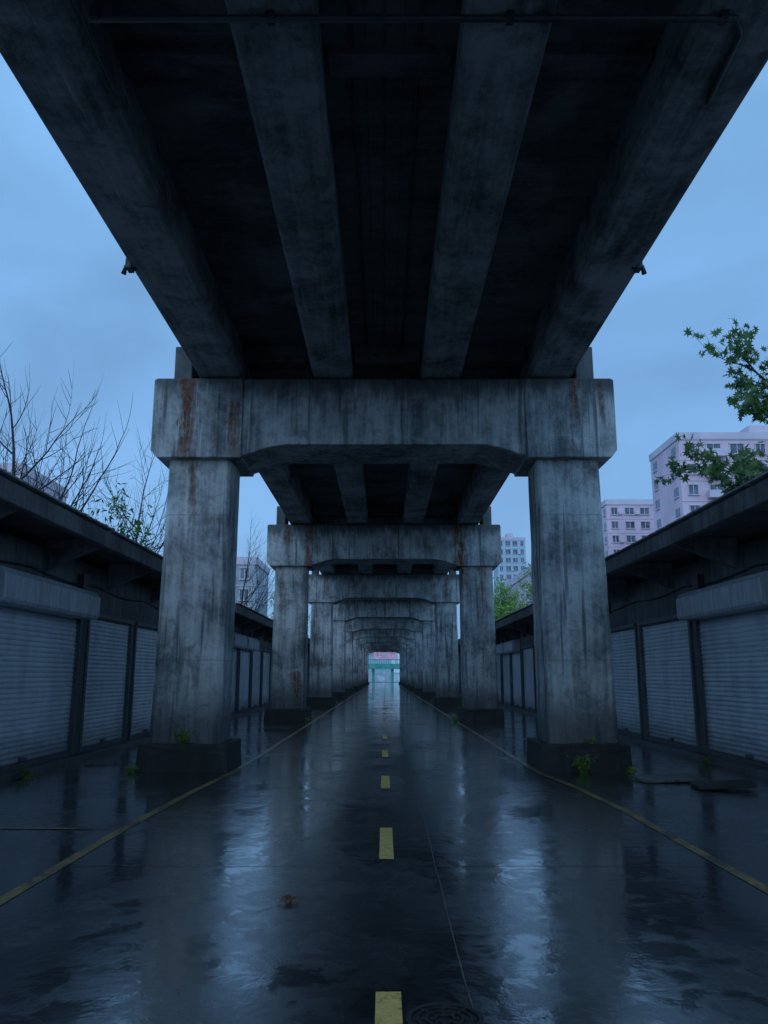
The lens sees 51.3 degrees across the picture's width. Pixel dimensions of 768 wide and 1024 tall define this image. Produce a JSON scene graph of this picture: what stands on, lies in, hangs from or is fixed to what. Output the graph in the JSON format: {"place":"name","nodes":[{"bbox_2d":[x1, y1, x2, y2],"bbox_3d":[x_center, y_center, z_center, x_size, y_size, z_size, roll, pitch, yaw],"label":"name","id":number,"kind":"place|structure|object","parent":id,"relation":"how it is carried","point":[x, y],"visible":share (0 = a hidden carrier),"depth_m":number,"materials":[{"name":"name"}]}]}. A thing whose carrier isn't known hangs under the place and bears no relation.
{"place":"outdoors","nodes":[
{"label":"outdoors","id":0,"kind":"place"},
{"bbox_2d":[84,760,120,764],"bbox_3d":[-4.894,4.362,13.923,0.600,0.050,0.450,6,-13,-19],"label":"concrete slab","id":1,"kind":"object","parent":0,"point":[101,762],"depth_m":13.78,"materials":[{"name":"grey concrete"}]},
{"bbox_2d":[0,683,767,1023],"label":"road","id":2,"kind":"structure","parent":0,"point":[566,905],"depth_m":5.39,"materials":[{"name":"grey asphalt"}]},
{"bbox_2d":[0,683,371,904],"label":"road edge line","id":3,"kind":"object","parent":2,"relation":"on","point":[14,892],"visible":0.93,"depth_m":7.68,"materials":[{"name":"yellow paint"}]},
{"bbox_2d":[277,894,303,903],"bbox_3d":[-0.646,2.614,5.402,0.229,0.025,0.188,-11,-16,44],"label":"fallen leaf","id":4,"kind":"object","parent":2,"relation":"on","point":[288,898],"visible":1,"depth_m":5.41,"materials":[{"name":"brown plant"}]},
{"bbox_2d":[375,686,402,1023],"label":"road centre dashes","id":5,"kind":"object","parent":2,"relation":"on","point":[388,1007],"visible":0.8,"depth_m":3.81,"materials":[{"name":"yellow paint"}]},
{"bbox_2d":[393,706,473,1007],"bbox_3d":[0.455,7.723,30.312,0.027,0.001,57.503,0,-12,0],"label":"pavement seam","id":6,"kind":"object","parent":2,"relation":"on","point":[443,898],"visible":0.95,"depth_m":5.16,"materials":[{"name":"black asphalt"}]},
{"bbox_2d":[406,1002,483,1023],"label":"manhole cover","id":7,"kind":"object","parent":2,"relation":"on","point":[442,1013],"visible":1,"depth_m":3.59,"materials":[{"name":"metal"}]},
{"bbox_2d":[450,715,457,721],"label":"weed","id":8,"kind":"object","parent":2,"relation":"on","point":[453,718],"visible":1,"depth_m":26.22,"materials":[{"name":"green plant"}]},
{"bbox_2d":[396,683,767,893],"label":"road edge line","id":9,"kind":"object","parent":2,"relation":"on","point":[735,872],"visible":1,"depth_m":8.01,"materials":[{"name":"yellow paint"}]},
{"bbox_2d":[135,347,632,771],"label":"overpass pier","id":10,"kind":"structure","parent":0,"point":[214,440],"depth_m":13.81,"materials":[{"name":"grey concrete"}]},
{"bbox_2d":[173,729,195,743],"bbox_3d":[-3.229,3.623,12.900,0.442,0.275,0.243,-3,-12,16],"label":"weed","id":11,"kind":"object","parent":10,"relation":"on","point":[182,738],"visible":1,"depth_m":12.88,"materials":[{"name":"green plant"}]},
{"bbox_2d":[0,0,767,573],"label":"overpass deck","id":12,"kind":"structure","parent":10,"relation":"on","point":[386,188],"depth_m":8.83,"materials":[{"name":"grey concrete"}]},
{"bbox_2d":[586,737,596,743],"bbox_3d":[3.351,3.690,12.876,0.226,0.144,0.189,0,-12,0],"label":"weed","id":13,"kind":"object","parent":10,"relation":"on","point":[592,741],"visible":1,"depth_m":12.87,"materials":[{"name":"green plant"}]},
{"bbox_2d":[0,694,767,881],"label":"side pavement","id":14,"kind":"structure","parent":0,"point":[733,822],"depth_m":10.15,"materials":[{"name":"grey concrete"}]},
{"bbox_2d":[20,767,33,778],"bbox_3d":[-5.346,3.912,11.961,0.268,0.207,0.153,-4,-12,17],"label":"weed","id":15,"kind":"object","parent":14,"relation":"on","point":[24,774],"visible":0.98,"depth_m":11.94,"materials":[{"name":"green plant"}]},
{"bbox_2d":[0,827,108,828],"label":"parking bay line","id":16,"kind":"object","parent":14,"relation":"on","point":[45,828],"visible":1,"depth_m":7.99,"materials":[{"name":"yellow paint"}]},
{"bbox_2d":[122,762,138,773],"bbox_3d":[-3.949,4.017,12.543,0.190,0.185,0.271,-11,-16,43],"label":"weed","id":17,"kind":"object","parent":14,"relation":"on","point":[132,769],"visible":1,"depth_m":12.53,"materials":[{"name":"green plant"}]},
{"bbox_2d":[231,602,309,718],"bbox_3d":[-7.000,8.335,42.594,4.900,3.823,36.700,0,-12,0],"label":"shop row","id":18,"kind":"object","parent":14,"relation":"on","point":[252,652],"visible":0.26,"depth_m":32.98,"materials":[{"name":"metal"}]},
{"bbox_2d":[458,652,460,694],"bbox_3d":[7.060,15.863,79.432,4.780,3.825,36.500,0,-12,0],"label":"shop row","id":19,"kind":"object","parent":14,"relation":"on","point":[459,655],"visible":0.01,"depth_m":62.05,"materials":[{"name":"concrete"}]},
{"bbox_2d":[458,603,536,716],"bbox_3d":[7.060,8.335,42.594,4.780,3.824,36.700,0,-12,0],"label":"shop row","id":20,"kind":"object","parent":14,"relation":"on","point":[515,659],"visible":0.24,"depth_m":34.62,"materials":[{"name":"metal"}]},
{"bbox_2d":[567,753,599,772],"bbox_3d":[3.141,3.961,12.619,0.369,0.315,0.448,7,-14,-32],"label":"weed","id":21,"kind":"object","parent":14,"relation":"on","point":[579,765],"visible":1,"depth_m":12.62,"materials":[{"name":"green plant"}]},
{"bbox_2d":[627,764,638,773],"bbox_3d":[3.895,4.043,12.580,0.218,0.166,0.203,0,-12,0],"label":"weed","id":22,"kind":"object","parent":14,"relation":"on","point":[631,770],"visible":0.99,"depth_m":12.55,"materials":[{"name":"green plant"}]},
{"bbox_2d":[630,773,708,782],"bbox_3d":[4.163,3.885,11.681,0.950,0.035,0.550,0,-10,-6],"label":"concrete slab","id":23,"kind":"object","parent":14,"relation":"on","point":[667,778],"depth_m":11.57,"materials":[{"name":"grey concrete"}]},
{"bbox_2d":[697,754,710,763],"bbox_3d":[5.585,4.315,13.906,0.301,0.206,0.161,-2,-12,8],"label":"weed","id":24,"kind":"object","parent":14,"relation":"on","point":[706,760],"visible":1,"depth_m":13.89,"materials":[{"name":"green plant"}]},
{"bbox_2d":[690,779,756,789],"bbox_3d":[4.604,3.704,10.874,0.750,0.050,0.500,-5,-12,7],"label":"concrete slab","id":25,"kind":"object","parent":14,"relation":"on","point":[722,784],"depth_m":10.71,"materials":[{"name":"grey concrete"}]},
{"bbox_2d":[264,506,503,721],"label":"overpass pier","id":26,"kind":"structure","parent":0,"point":[297,553],"depth_m":27.43,"materials":[{"name":"grey concrete"}]},
{"bbox_2d":[306,569,461,705],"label":"overpass pier","id":27,"kind":"structure","parent":0,"point":[327,592],"depth_m":41.05,"materials":[{"name":"grey concrete"}]},
{"bbox_2d":[332,600,435,697],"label":"overpass pier","id":28,"kind":"structure","parent":0,"point":[344,612],"depth_m":54.68,"materials":[{"name":"grey concrete"}]},
{"bbox_2d":[345,618,422,693],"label":"overpass pier","id":29,"kind":"structure","parent":0,"point":[359,624],"depth_m":68.28,"materials":[{"name":"grey concrete"}]},
{"bbox_2d":[353,629,414,690],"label":"overpass pier","id":30,"kind":"structure","parent":0,"point":[364,633],"depth_m":81.91,"materials":[{"name":"grey concrete"}]},
{"bbox_2d":[358,637,409,687],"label":"overpass pier","id":31,"kind":"structure","parent":0,"point":[365,640],"depth_m":95.50,"materials":[{"name":"grey concrete"}]},
{"bbox_2d":[362,642,405,686],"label":"overpass pier","id":32,"kind":"structure","parent":0,"point":[383,644],"depth_m":109.17,"materials":[{"name":"grey concrete"}]},
{"bbox_2d":[364,647,403,685],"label":"overpass pier","id":33,"kind":"structure","parent":0,"point":[383,648],"depth_m":122.73,"materials":[{"name":"grey concrete"}]},
{"bbox_2d":[368,672,399,681],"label":"boundary wall","id":34,"kind":"structure","parent":0,"point":[383,677],"depth_m":193.90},
{"bbox_2d":[367,650,400,684],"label":"overpass pier","id":35,"kind":"structure","parent":0,"point":[372,651],"depth_m":136.40,"materials":[{"name":"grey concrete"}]},
{"bbox_2d":[369,682,398,682],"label":"cross street","id":36,"kind":"structure","parent":0,"point":[383,682],"depth_m":174.94,"materials":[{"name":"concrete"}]},
{"bbox_2d":[0,54,767,672],"label":"sky","id":37,"kind":"structure","parent":0,"point":[67,304],"materials":[{"name":"blue"}]},
{"label":"ground","id":38,"kind":"structure","parent":0,"visible":0},
{"bbox_2d":[16,474,65,502],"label":"walls","id":39,"kind":"structure","parent":38,"relation":"on","point":[49,491],"depth_m":88.52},
{"bbox_2d":[0,463,68,497],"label":"parapet","id":40,"kind":"structure","parent":39,"relation":"on","point":[9,468],"depth_m":85.27,"materials":[{"name":"grey concrete"}]},
{"bbox_2d":[0,384,106,496],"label":"bare tree","id":41,"kind":"object","parent":38,"relation":"on","point":[8,444],"visible":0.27,"depth_m":24.68,"materials":[{"name":"brown plant"}]},
{"bbox_2d":[0,343,134,511],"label":"bare tree","id":42,"kind":"object","parent":38,"relation":"on","point":[38,461],"visible":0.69,"depth_m":22.10,"materials":[{"name":"brown plant"}]},
{"bbox_2d":[0,468,162,783],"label":"shop row","id":43,"kind":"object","parent":38,"relation":"on","point":[79,603],"visible":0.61,"depth_m":13.87,"materials":[{"name":"metal"}]},
{"bbox_2d":[73,478,157,548],"bbox_3d":[-9.716,3.007,28.899,5.159,8.880,4.990,0,-12,0],"label":"leafy sapling","id":44,"kind":"object","parent":38,"relation":"on","point":[138,523],"visible":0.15,"depth_m":29.59,"materials":[{"name":"green plant"}]},
{"bbox_2d":[82,427,167,552],"bbox_3d":[-9.491,1.865,31.788,5.759,12.274,7.132,5,-13,-23],"label":"bare tree","id":45,"kind":"object","parent":38,"relation":"on","point":[145,534],"visible":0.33,"depth_m":31.96,"materials":[{"name":"brown plant"}]},
{"bbox_2d":[235,565,267,616],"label":"walls","id":46,"kind":"structure","parent":38,"relation":"on","point":[253,579],"depth_m":110.65,"materials":[{"name":"paint"}]},
{"bbox_2d":[235,564,265,606],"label":"window frames","id":47,"kind":"structure","parent":46,"relation":"attached to","point":[246,579],"depth_m":110.15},
{"bbox_2d":[239,568,264,603],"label":"windows","id":48,"kind":"structure","parent":46,"relation":"attached to","point":[242,577],"depth_m":110.47,"materials":[{"name":"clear glass"}]},
{"bbox_2d":[236,557,269,574],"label":"parapet","id":49,"kind":"structure","parent":46,"relation":"on","point":[260,563],"depth_m":110.83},
{"bbox_2d":[235,512,274,616],"bbox_3d":[-10.210,6.634,57.868,7.794,13.373,7.196,-8,-14,35],"label":"bare tree","id":50,"kind":"object","parent":38,"relation":"on","point":[252,593],"visible":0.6,"depth_m":57.49,"materials":[{"name":"brown plant"}]},
{"bbox_2d":[265,593,310,636],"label":"leafy tree","id":51,"kind":"object","parent":38,"relation":"on","point":[273,609],"visible":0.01,"depth_m":83.74,"materials":[{"name":"green plant"}]},
{"bbox_2d":[368,654,391,672],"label":"walls","id":52,"kind":"structure","parent":38,"relation":"on","point":[371,656],"depth_m":211.27,"materials":[{"name":"white paint"}]},
{"bbox_2d":[368,659,399,681],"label":"footbridge","id":53,"kind":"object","parent":38,"relation":"on","point":[373,667],"visible":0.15,"depth_m":178.80,"materials":[{"name":"green metal"}]},
{"bbox_2d":[374,652,397,681],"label":"billboard","id":54,"kind":"object","parent":38,"relation":"on","point":[385,655],"visible":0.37,"depth_m":192.95},
{"bbox_2d":[493,577,525,620],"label":"leafy tree","id":55,"kind":"object","parent":38,"relation":"on","point":[503,596],"visible":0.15,"depth_m":73.49,"materials":[{"name":"green plant"}]},
{"bbox_2d":[494,533,526,602],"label":"office tower","id":56,"kind":"structure","parent":38,"relation":"on","point":[513,559],"depth_m":302.76,"materials":[{"name":"white concrete"}]},
{"bbox_2d":[494,541,523,602],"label":"windows","id":57,"kind":"structure","parent":56,"relation":"in","point":[515,568],"depth_m":302.73,"materials":[{"name":"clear glass"}]},
{"bbox_2d":[494,541,526,599],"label":"window frames","id":58,"kind":"structure","parent":56,"relation":"in","point":[502,541],"depth_m":302.36,"materials":[{"name":"white"}]},
{"bbox_2d":[494,561,532,619],"bbox_3d":[10.281,8.746,61.441,8.234,10.667,6.497,2,-12,-11],"label":"leafy tree","id":59,"kind":"object","parent":38,"relation":"on","point":[526,592],"visible":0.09,"depth_m":61.58,"materials":[{"name":"green plant"}]},
{"bbox_2d":[504,572,531,607],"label":"walls","id":60,"kind":"structure","parent":38,"relation":"on","point":[524,579],"depth_m":107.81,"materials":[{"name":"paint"}]},
{"bbox_2d":[503,564,530,588],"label":"parapet","id":61,"kind":"structure","parent":60,"relation":"on","point":[513,581],"depth_m":111.91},
{"bbox_2d":[601,505,654,556],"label":"walls","id":62,"kind":"structure","parent":38,"relation":"on","point":[621,522],"depth_m":152.73,"materials":[{"name":"paint"}]},
{"bbox_2d":[603,508,649,556],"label":"windows","id":63,"kind":"structure","parent":62,"relation":"attached to","point":[616,539],"depth_m":152.61,"materials":[{"name":"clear glass"}]},
{"bbox_2d":[601,499,652,507],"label":"parapet","id":64,"kind":"structure","parent":62,"relation":"on","point":[626,502],"depth_m":153.36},
{"bbox_2d":[603,507,653,552],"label":"window frames","id":65,"kind":"structure","parent":62,"relation":"attached to","point":[621,513],"depth_m":152.53,"materials":[{"name":"grey"}]},
{"bbox_2d":[605,471,767,778],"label":"shop row","id":66,"kind":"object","parent":38,"relation":"on","point":[688,603],"visible":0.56,"depth_m":14.52,"materials":[{"name":"metal"}]},
{"bbox_2d":[650,440,767,530],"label":"walls","id":67,"kind":"structure","parent":38,"relation":"on","point":[665,512],"depth_m":114.36,"materials":[{"name":"paint"}]},
{"bbox_2d":[649,426,767,461],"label":"parapet","id":68,"kind":"structure","parent":67,"relation":"on","point":[754,432],"depth_m":114.42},
{"bbox_2d":[652,439,767,529],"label":"window frames","id":69,"kind":"structure","parent":67,"relation":"attached to","point":[721,452],"depth_m":113.10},
{"bbox_2d":[653,444,766,528],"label":"windows","id":70,"kind":"structure","parent":67,"relation":"attached to","point":[712,487],"depth_m":114.14,"materials":[{"name":"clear glass"}]},
{"bbox_2d":[653,318,767,493],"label":"maple tree","id":71,"kind":"object","parent":38,"relation":"on","point":[745,468],"visible":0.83,"depth_m":16.93,"materials":[{"name":"green plant"}]}
]}

